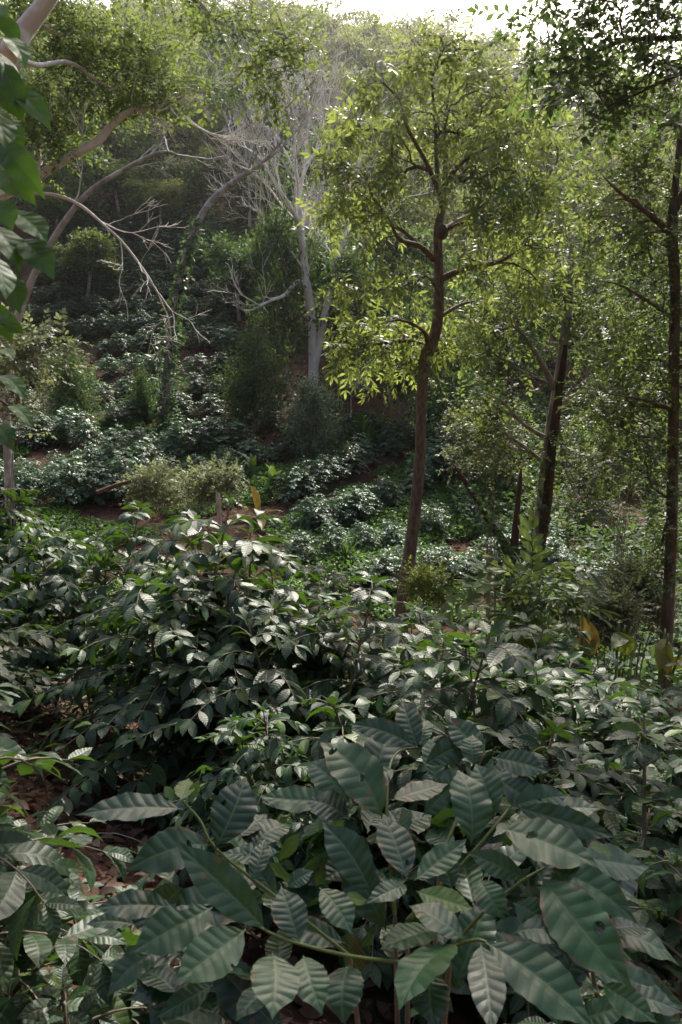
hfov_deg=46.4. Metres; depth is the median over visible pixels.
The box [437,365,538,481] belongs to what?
hillside tree
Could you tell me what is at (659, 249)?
hillside tree
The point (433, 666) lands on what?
coffee bush
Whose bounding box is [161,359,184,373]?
coffee bush
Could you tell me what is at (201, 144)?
hillside tree
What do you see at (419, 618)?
coffee bush
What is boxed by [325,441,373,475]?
coffee bush
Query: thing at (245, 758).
coffee bush
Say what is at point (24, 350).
pinnate sapling
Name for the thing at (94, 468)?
coffee bush
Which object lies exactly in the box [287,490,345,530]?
coffee bush
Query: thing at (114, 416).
coffee bush
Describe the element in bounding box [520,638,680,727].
coffee bush
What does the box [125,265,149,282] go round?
coffee bush
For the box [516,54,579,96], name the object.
hillside tree
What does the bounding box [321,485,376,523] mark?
coffee bush
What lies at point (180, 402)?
coffee bush
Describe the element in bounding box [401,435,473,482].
coffee bush
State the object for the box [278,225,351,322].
hillside tree
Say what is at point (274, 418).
coffee bush
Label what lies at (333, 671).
coffee bush
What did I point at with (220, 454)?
coffee bush
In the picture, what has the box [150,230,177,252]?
coffee bush
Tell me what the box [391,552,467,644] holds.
leaved shrub
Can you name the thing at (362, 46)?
hillside wood
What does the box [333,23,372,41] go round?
hillside tree
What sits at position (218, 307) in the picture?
coffee bush
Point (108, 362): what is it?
coffee bush
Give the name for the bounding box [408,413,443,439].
coffee bush
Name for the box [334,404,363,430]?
agave
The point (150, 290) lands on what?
coffee bush
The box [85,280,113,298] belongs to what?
coffee bush
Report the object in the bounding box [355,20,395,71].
hillside tree
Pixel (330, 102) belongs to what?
leafless tree
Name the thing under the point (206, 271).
coffee bush
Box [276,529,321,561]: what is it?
coffee bush
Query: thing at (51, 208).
hillside tree
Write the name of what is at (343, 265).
hillside tree
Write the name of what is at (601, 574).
coffee bush
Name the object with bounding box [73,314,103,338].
coffee bush
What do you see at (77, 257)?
hillside tree
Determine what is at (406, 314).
hillside tree
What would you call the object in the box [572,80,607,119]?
hillside tree
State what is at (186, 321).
coffee bush
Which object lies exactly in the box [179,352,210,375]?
coffee bush
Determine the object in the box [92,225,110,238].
coffee bush
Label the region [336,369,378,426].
sapling
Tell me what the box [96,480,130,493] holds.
fallen branch
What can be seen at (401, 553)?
coffee bush
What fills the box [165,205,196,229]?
coffee bush
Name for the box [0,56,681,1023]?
ground
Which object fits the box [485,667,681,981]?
coffee bush
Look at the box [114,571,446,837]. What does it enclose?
coffee bush
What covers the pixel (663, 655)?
yellowing plant
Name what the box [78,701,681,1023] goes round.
coffee plant
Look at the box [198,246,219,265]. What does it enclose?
coffee bush
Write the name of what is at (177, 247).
coffee bush
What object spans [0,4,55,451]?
climbing plant
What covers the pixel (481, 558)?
coffee bush
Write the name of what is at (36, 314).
coffee bush
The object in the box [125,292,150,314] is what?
coffee bush
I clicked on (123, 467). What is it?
coffee bush
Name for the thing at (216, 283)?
coffee bush
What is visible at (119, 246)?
coffee bush
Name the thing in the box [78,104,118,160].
hillside tree
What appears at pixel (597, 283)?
hillside tree
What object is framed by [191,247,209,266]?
coffee bush
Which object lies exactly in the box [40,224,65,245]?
coffee bush
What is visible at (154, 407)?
coffee bush
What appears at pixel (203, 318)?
coffee bush
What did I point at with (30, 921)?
coffee bush
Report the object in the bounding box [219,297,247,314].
coffee bush
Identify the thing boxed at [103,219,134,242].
coffee bush
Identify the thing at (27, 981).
coffee bush
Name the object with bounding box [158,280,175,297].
coffee bush
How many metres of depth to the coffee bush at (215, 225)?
43.15 m
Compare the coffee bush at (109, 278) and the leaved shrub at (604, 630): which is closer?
the leaved shrub at (604, 630)
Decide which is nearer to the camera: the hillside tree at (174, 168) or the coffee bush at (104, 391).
the coffee bush at (104, 391)
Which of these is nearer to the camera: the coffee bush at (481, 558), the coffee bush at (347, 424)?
the coffee bush at (481, 558)
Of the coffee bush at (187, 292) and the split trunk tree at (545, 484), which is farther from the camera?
the coffee bush at (187, 292)
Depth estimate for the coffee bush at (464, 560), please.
17.27 m
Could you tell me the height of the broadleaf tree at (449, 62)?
9.093 m
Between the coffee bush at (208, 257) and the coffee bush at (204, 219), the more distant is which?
the coffee bush at (204, 219)
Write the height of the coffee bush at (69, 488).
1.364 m
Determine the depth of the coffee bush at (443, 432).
25.87 m
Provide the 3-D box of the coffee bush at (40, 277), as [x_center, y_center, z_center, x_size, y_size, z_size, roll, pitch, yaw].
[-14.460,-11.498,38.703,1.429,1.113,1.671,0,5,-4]
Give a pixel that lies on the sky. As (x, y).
(400, 7)
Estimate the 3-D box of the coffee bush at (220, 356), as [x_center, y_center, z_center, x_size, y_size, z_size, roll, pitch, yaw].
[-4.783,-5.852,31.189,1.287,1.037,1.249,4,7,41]
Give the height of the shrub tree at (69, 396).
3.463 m
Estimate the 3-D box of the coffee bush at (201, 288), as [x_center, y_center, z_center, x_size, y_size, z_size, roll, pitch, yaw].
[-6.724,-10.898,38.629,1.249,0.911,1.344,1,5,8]
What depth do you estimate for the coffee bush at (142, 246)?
41.54 m
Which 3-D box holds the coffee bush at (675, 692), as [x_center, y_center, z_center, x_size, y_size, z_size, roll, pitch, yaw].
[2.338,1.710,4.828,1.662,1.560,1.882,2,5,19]
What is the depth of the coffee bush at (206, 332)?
33.69 m
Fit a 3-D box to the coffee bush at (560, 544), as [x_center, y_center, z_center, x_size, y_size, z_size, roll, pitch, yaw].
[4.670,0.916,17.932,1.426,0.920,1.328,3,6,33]
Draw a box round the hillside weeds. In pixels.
[0,115,681,477]
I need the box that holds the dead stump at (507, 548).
[453,465,525,680]
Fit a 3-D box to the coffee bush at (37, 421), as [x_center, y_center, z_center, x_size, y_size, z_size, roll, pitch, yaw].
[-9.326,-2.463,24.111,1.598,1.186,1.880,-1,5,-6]
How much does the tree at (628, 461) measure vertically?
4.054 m
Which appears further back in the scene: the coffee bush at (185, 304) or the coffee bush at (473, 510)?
the coffee bush at (185, 304)
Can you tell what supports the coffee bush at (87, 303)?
on the ground at (468, 1010)
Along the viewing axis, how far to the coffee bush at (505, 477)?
22.81 m
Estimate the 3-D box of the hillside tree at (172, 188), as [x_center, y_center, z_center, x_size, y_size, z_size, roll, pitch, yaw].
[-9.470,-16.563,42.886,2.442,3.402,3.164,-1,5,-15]
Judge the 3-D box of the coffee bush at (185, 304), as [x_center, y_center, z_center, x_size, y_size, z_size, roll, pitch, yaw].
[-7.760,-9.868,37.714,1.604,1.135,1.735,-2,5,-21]
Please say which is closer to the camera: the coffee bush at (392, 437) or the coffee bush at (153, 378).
the coffee bush at (392, 437)
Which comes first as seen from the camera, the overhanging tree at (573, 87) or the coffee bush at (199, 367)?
the overhanging tree at (573, 87)
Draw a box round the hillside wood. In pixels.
[0,0,681,318]
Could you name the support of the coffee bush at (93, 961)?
on the ground at (468, 1010)
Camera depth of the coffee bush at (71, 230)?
41.80 m
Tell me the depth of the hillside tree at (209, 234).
40.54 m
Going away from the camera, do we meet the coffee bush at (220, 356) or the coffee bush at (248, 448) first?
the coffee bush at (248, 448)
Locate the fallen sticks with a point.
(250, 932)
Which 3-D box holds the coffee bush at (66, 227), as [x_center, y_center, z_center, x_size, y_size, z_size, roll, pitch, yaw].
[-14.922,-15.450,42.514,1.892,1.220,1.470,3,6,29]
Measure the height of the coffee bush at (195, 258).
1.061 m
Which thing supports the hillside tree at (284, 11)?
on the ground at (468, 1010)
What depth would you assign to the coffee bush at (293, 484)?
21.39 m
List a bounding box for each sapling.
[0,302,98,646]
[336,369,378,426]
[440,507,620,677]
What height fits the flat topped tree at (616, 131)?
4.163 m
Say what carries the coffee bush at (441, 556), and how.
on the ground at (468, 1010)
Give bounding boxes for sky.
[0,0,681,96]
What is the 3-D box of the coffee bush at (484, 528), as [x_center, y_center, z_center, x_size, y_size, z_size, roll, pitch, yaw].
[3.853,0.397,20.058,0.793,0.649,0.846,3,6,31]
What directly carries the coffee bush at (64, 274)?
on the ground at (468, 1010)
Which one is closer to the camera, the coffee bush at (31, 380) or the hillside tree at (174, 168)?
the coffee bush at (31, 380)
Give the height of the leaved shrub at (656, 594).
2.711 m
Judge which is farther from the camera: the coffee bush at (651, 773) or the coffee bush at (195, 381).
the coffee bush at (195, 381)
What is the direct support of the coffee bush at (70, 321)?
on the ground at (468, 1010)
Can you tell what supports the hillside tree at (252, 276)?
on the ground at (468, 1010)
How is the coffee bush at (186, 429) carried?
on the ground at (468, 1010)
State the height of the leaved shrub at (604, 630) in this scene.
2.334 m
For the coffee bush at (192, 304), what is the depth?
37.16 m
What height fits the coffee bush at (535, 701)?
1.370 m
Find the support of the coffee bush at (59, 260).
on the ground at (468, 1010)
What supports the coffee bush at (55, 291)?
on the ground at (468, 1010)
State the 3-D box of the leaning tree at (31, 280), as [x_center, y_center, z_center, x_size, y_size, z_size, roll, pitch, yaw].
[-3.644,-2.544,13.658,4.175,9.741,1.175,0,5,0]
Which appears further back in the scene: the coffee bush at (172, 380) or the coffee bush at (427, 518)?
the coffee bush at (172, 380)
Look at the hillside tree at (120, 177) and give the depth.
44.10 m
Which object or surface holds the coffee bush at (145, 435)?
on the ground at (468, 1010)
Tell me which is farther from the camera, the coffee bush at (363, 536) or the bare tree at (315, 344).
the bare tree at (315, 344)
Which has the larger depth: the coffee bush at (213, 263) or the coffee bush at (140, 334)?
the coffee bush at (213, 263)
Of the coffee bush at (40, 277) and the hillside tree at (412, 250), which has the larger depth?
the coffee bush at (40, 277)
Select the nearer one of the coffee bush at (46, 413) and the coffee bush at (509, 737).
the coffee bush at (509, 737)
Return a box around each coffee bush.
[0,419,32,449]
[0,459,28,499]
[0,460,63,506]
[0,480,134,705]
[0,500,194,731]
[0,577,81,737]
[0,658,155,1023]
[0,796,137,1020]
[8,491,341,827]
[11,388,42,410]
[13,411,57,448]
[13,958,180,1023]
[14,456,49,485]
[17,365,43,385]
[22,322,44,339]
[25,303,47,319]
[30,284,53,303]
[30,408,66,442]
[33,454,100,506]
[35,271,59,286]
[36,318,59,336]
[37,302,60,319]
[38,449,78,480]
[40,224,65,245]
[42,281,77,304]
[42,405,99,446]
[48,214,79,233]
[49,876,169,1023]
[53,237,66,256]
[53,296,82,316]
[54,251,71,268]
[54,261,84,283]
[57,316,80,336]
[61,224,84,243]
[63,458,122,504]
[68,212,100,230]
[68,418,105,450]
[69,443,104,472]
[70,521,351,830]
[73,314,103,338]
[77,293,102,316]
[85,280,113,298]
[87,311,124,335]
[88,380,118,403]
[89,212,112,229]
[89,297,117,316]
[91,438,131,474]
[91,446,162,500]
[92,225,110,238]
[92,337,117,356]
[92,352,125,376]
[93,421,142,453]
[95,399,131,423]
[99,266,130,283]
[102,331,136,354]
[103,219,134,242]
[105,250,123,267]
[105,278,130,299]
[106,294,135,315]
[106,311,141,334]
[107,234,138,256]
[109,209,139,230]
[110,396,148,419]
[111,374,134,397]
[113,436,166,470]
[114,423,174,459]
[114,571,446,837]
[117,350,148,373]
[119,252,145,269]
[120,280,145,299]
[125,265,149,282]
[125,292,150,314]
[125,309,164,333]
[125,327,162,353]
[127,222,154,241]
[130,236,152,255]
[131,212,152,228]
[132,352,172,376]
[134,700,394,950]
[137,279,165,298]
[141,294,168,315]
[142,222,171,241]
[142,402,160,414]
[143,250,165,269]
[143,374,161,394]
[146,326,191,346]
[147,267,171,282]
[147,453,182,480]
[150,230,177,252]
[151,313,182,330]
[151,430,190,459]
[152,208,174,230]
[153,368,186,392]
[154,248,179,267]
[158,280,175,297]
[158,412,221,454]
[161,291,189,311]
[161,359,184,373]
[162,261,186,280]
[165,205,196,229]
[166,223,187,239]
[168,235,186,252]
[170,390,197,417]
[178,311,195,331]
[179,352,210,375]
[179,542,383,754]
[180,249,200,263]
[180,371,210,394]
[181,453,211,475]
[182,295,206,314]
[182,415,231,450]
[183,283,201,297]
[186,265,204,282]
[186,323,215,349]
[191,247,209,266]
[191,279,212,296]
[191,312,218,330]
[191,391,227,419]
[196,415,237,450]
[197,212,215,223]
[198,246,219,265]
[198,262,217,280]
[201,260,230,278]
[201,372,229,395]
[202,288,233,314]
[203,349,229,373]
[203,620,604,990]
[204,219,224,234]
[206,444,242,469]
[207,308,236,329]
[208,277,231,299]
[210,322,231,348]
[210,325,244,352]
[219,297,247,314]
[219,401,250,419]
[219,415,255,448]
[234,436,268,463]
[242,577,499,779]
[257,409,281,428]
[260,440,285,459]
[264,463,322,502]
[273,431,306,453]
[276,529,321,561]
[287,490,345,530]
[292,456,337,491]
[294,637,681,1023]
[302,495,350,528]
[310,454,350,482]
[313,517,358,555]
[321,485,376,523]
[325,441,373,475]
[331,411,359,437]
[336,602,542,748]
[339,432,384,464]
[342,484,383,515]
[347,521,381,550]
[349,545,401,587]
[356,409,387,430]
[362,474,410,505]
[372,423,413,455]
[373,518,406,548]
[385,541,444,582]
[392,412,413,436]
[395,464,435,495]
[400,421,435,446]
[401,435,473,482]
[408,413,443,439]
[415,543,468,583]
[419,500,452,532]
[427,659,681,1013]
[433,423,458,447]
[445,437,489,465]
[446,547,484,581]
[451,499,480,521]
[454,610,592,760]
[461,651,679,780]
[466,534,503,574]
[481,520,504,537]
[484,456,533,492]
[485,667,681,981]
[493,527,526,564]
[517,972,681,1023]
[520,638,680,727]
[521,533,576,570]
[529,521,565,545]
[543,548,578,582]
[546,694,681,1022]
[549,552,596,590]
[571,757,681,984]
[588,554,624,590]
[651,660,681,775]
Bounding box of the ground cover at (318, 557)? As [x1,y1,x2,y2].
[0,413,681,710]
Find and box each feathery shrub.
[111,455,199,650]
[166,451,248,606]
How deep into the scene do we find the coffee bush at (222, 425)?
24.31 m
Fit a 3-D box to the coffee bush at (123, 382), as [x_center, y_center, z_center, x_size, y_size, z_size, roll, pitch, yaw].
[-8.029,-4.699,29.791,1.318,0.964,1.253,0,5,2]
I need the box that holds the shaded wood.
[0,1,681,425]
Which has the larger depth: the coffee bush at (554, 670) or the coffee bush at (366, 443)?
the coffee bush at (366, 443)
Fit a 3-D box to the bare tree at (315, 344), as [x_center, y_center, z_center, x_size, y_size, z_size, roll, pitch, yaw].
[-0.549,-10.536,28.308,8.512,13.464,6.537,0,5,0]
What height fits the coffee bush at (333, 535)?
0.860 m
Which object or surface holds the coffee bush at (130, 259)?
on the ground at (468, 1010)
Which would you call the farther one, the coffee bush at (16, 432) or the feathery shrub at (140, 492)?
the coffee bush at (16, 432)
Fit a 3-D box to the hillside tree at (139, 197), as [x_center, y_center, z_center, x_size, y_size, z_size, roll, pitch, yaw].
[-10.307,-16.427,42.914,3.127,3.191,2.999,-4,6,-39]
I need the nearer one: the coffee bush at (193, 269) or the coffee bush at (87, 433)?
the coffee bush at (87, 433)
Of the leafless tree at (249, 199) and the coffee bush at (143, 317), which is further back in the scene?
the leafless tree at (249, 199)
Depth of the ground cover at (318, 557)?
19.74 m
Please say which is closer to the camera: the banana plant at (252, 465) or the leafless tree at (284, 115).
the banana plant at (252, 465)
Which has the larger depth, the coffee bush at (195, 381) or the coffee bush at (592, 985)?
the coffee bush at (195, 381)
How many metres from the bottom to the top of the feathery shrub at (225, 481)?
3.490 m
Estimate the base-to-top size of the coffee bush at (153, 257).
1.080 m
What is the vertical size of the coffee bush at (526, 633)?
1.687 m
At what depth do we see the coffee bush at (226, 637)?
4.28 m
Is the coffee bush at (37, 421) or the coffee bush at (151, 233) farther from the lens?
the coffee bush at (151, 233)
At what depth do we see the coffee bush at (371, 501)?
20.71 m
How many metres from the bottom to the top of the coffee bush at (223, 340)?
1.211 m
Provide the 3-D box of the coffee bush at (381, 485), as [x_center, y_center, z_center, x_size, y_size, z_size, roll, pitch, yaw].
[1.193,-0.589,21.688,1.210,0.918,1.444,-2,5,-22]
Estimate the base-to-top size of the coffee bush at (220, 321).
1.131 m
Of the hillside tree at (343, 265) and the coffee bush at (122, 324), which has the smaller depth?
the hillside tree at (343, 265)
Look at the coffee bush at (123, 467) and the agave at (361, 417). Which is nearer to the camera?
the coffee bush at (123, 467)
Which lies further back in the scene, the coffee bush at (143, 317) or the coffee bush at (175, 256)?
the coffee bush at (175, 256)
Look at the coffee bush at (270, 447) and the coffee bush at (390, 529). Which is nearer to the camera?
the coffee bush at (390, 529)
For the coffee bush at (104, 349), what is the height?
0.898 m
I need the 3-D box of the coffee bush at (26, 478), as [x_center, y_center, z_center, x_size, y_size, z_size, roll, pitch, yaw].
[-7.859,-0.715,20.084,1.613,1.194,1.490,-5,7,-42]
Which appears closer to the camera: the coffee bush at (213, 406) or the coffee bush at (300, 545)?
the coffee bush at (300, 545)
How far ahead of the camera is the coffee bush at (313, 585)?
5.63 m
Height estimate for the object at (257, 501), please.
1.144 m
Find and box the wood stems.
[17,0,681,399]
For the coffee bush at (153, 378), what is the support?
on the ground at (468, 1010)
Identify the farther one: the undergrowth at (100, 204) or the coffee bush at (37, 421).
the undergrowth at (100, 204)
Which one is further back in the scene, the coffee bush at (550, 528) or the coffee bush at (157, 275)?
the coffee bush at (157, 275)
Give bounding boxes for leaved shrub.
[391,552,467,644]
[556,571,661,680]
[575,543,681,710]
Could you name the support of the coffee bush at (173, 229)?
on the ground at (468, 1010)
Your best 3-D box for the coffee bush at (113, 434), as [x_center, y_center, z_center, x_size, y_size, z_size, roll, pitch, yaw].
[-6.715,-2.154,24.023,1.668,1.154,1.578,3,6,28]
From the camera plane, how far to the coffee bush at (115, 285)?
38.24 m
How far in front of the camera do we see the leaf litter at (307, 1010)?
3.80 m
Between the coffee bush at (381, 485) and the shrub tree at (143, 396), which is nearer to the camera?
the coffee bush at (381, 485)
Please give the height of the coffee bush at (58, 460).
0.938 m
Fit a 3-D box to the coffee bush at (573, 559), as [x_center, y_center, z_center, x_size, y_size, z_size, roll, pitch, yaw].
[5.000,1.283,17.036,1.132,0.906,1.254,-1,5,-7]
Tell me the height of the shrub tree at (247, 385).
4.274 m
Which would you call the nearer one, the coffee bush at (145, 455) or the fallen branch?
the fallen branch
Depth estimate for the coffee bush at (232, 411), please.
26.73 m
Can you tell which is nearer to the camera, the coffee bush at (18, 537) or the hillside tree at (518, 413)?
the coffee bush at (18, 537)
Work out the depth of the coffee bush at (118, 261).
40.26 m
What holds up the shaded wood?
on the ground at (468, 1010)
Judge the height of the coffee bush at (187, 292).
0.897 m
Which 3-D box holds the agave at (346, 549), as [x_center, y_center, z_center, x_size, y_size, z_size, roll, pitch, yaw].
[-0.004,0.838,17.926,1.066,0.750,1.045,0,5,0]
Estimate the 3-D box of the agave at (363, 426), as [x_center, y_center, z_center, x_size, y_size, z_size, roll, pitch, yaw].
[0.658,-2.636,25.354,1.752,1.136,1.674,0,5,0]
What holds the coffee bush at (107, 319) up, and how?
on the ground at (468, 1010)
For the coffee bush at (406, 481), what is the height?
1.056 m
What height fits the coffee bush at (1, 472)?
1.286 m
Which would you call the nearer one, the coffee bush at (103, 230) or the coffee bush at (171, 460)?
the coffee bush at (171, 460)
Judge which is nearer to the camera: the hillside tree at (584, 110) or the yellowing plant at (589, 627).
the yellowing plant at (589, 627)
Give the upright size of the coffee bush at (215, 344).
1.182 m
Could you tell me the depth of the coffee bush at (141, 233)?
42.38 m
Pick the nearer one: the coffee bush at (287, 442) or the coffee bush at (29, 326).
the coffee bush at (287, 442)
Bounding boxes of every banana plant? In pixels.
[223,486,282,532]
[234,451,256,474]
[257,464,281,492]
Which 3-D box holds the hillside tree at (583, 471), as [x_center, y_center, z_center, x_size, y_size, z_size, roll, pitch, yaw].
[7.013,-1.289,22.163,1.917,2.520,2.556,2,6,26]
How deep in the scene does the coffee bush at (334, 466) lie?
22.49 m
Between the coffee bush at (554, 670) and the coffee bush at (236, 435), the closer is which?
the coffee bush at (554, 670)
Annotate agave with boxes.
[322,535,360,560]
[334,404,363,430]
[336,411,386,441]
[354,410,374,422]
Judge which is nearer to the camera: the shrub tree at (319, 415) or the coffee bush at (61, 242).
the shrub tree at (319, 415)
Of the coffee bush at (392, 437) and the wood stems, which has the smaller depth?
the coffee bush at (392, 437)
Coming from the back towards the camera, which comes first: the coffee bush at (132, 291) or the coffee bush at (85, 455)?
the coffee bush at (132, 291)
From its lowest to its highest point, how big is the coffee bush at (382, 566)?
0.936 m
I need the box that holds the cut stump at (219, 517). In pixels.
[216,492,221,529]
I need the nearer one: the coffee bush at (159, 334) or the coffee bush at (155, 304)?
the coffee bush at (159, 334)
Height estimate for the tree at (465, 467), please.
4.496 m
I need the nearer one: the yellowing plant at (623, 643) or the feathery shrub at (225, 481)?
the yellowing plant at (623, 643)
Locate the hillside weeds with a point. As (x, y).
(199, 325)
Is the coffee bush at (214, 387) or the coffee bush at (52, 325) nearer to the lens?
the coffee bush at (214, 387)
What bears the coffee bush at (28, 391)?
on the ground at (468, 1010)
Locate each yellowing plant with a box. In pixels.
[578,605,600,675]
[611,622,637,694]
[654,628,681,719]
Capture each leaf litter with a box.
[0,682,546,1023]
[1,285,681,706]
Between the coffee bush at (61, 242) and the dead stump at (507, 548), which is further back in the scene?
the coffee bush at (61, 242)
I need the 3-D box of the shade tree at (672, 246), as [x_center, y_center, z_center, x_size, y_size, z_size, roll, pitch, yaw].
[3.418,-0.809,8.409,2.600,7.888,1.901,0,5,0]
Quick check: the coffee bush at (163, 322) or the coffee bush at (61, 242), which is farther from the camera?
the coffee bush at (61, 242)
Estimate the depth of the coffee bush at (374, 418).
25.92 m
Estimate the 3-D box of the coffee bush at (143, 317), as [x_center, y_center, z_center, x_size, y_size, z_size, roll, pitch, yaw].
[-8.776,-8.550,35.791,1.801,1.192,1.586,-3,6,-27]
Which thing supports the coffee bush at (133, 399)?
on the ground at (468, 1010)
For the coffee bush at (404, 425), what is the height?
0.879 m
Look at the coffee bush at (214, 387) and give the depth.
28.79 m
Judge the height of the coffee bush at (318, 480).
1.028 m
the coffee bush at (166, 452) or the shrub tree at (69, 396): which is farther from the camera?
the shrub tree at (69, 396)
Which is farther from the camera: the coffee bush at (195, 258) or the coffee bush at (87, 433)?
the coffee bush at (195, 258)
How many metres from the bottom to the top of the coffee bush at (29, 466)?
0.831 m
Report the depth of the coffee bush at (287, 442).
24.85 m
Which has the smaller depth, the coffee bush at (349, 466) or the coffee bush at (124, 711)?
the coffee bush at (124, 711)
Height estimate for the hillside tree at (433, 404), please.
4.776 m
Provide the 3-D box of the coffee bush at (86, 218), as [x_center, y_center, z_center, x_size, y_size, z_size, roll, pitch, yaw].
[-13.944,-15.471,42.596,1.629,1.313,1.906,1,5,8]
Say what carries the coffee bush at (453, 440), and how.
on the ground at (468, 1010)
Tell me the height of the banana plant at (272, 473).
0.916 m
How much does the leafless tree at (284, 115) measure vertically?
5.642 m
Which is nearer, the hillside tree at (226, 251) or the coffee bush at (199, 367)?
the coffee bush at (199, 367)
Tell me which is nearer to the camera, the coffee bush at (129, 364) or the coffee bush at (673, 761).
the coffee bush at (673, 761)
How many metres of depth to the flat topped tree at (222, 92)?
52.30 m
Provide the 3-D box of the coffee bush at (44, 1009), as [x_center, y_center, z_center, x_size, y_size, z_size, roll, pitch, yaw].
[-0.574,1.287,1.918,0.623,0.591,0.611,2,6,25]
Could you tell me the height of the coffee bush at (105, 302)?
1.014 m
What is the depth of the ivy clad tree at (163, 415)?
25.57 m
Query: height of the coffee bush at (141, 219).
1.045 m
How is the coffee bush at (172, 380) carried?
on the ground at (468, 1010)
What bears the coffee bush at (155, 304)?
on the ground at (468, 1010)
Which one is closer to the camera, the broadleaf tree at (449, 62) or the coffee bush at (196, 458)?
the broadleaf tree at (449, 62)
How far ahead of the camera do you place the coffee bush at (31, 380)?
30.70 m
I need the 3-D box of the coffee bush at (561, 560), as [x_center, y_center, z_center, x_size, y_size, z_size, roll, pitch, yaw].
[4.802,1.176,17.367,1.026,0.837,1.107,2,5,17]
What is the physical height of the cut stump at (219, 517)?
0.553 m
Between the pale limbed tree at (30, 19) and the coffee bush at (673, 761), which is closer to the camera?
the coffee bush at (673, 761)
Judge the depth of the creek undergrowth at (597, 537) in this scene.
20.45 m
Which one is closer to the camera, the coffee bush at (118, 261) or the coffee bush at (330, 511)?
the coffee bush at (330, 511)
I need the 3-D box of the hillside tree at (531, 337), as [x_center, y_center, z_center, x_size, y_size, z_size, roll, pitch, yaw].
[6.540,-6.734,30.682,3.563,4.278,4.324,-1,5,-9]
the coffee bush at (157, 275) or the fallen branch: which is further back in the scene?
the coffee bush at (157, 275)
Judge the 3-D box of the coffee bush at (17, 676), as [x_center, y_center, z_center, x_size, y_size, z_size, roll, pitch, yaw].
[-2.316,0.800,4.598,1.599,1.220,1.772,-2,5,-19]
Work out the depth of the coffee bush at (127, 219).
43.10 m
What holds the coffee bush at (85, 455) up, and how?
on the ground at (468, 1010)
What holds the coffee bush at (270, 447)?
on the ground at (468, 1010)
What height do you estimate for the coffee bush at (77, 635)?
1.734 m
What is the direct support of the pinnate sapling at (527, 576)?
on the ground at (468, 1010)
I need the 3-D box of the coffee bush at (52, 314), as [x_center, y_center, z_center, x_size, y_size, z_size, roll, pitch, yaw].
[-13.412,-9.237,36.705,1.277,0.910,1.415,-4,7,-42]
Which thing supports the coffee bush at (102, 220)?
on the ground at (468, 1010)
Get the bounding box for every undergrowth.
[0,44,681,332]
[417,353,681,708]
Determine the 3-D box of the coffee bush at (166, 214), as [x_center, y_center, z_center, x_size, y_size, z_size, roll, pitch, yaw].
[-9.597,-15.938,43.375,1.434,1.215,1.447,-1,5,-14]
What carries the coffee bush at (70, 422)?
on the ground at (468, 1010)
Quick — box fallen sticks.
[16,704,375,945]
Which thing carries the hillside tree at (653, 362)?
on the ground at (468, 1010)
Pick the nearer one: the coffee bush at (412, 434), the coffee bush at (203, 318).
the coffee bush at (412, 434)
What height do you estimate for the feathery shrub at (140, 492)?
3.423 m
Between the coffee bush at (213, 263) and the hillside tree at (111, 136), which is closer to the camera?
the coffee bush at (213, 263)
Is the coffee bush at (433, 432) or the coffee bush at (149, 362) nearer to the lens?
the coffee bush at (433, 432)
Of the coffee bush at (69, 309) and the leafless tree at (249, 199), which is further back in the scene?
the leafless tree at (249, 199)
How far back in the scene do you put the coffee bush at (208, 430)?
24.12 m
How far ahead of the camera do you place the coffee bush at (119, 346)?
34.24 m
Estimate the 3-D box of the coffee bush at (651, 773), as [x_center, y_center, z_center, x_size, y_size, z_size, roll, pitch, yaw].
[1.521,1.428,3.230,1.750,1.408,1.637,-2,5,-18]
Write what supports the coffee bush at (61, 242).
on the ground at (468, 1010)
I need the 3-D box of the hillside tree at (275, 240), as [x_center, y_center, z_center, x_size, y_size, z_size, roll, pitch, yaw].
[-1.986,-7.488,28.001,2.901,6.967,3.521,1,5,16]
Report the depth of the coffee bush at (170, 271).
39.43 m
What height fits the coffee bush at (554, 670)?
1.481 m
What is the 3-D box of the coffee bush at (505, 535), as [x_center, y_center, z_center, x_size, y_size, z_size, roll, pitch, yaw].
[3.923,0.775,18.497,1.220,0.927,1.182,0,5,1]
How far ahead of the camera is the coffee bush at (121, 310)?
36.98 m
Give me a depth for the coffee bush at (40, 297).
37.58 m
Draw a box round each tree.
[0,0,337,367]
[1,63,248,624]
[24,173,96,228]
[29,336,107,429]
[53,224,125,300]
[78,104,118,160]
[81,143,145,216]
[119,176,170,232]
[124,359,158,422]
[143,177,187,231]
[145,70,323,431]
[147,143,223,199]
[179,97,232,162]
[188,63,263,143]
[190,223,240,260]
[195,226,282,320]
[202,22,441,393]
[210,313,294,436]
[215,100,269,226]
[231,228,324,330]
[240,197,330,395]
[262,82,320,147]
[275,1,322,55]
[277,369,351,462]
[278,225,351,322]
[290,3,600,703]
[292,239,396,382]
[306,85,340,126]
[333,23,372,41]
[336,212,461,318]
[350,281,447,431]
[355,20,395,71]
[371,308,508,445]
[415,203,667,648]
[434,388,536,644]
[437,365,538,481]
[457,284,544,388]
[464,0,681,163]
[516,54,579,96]
[530,259,634,374]
[543,41,681,714]
[563,427,625,499]
[569,312,681,413]
[570,402,665,556]
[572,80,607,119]
[575,119,644,160]
[600,225,681,318]
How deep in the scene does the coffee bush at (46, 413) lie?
24.70 m
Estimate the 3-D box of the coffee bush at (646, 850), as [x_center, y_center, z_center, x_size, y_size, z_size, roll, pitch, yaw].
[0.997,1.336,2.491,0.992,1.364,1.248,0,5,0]

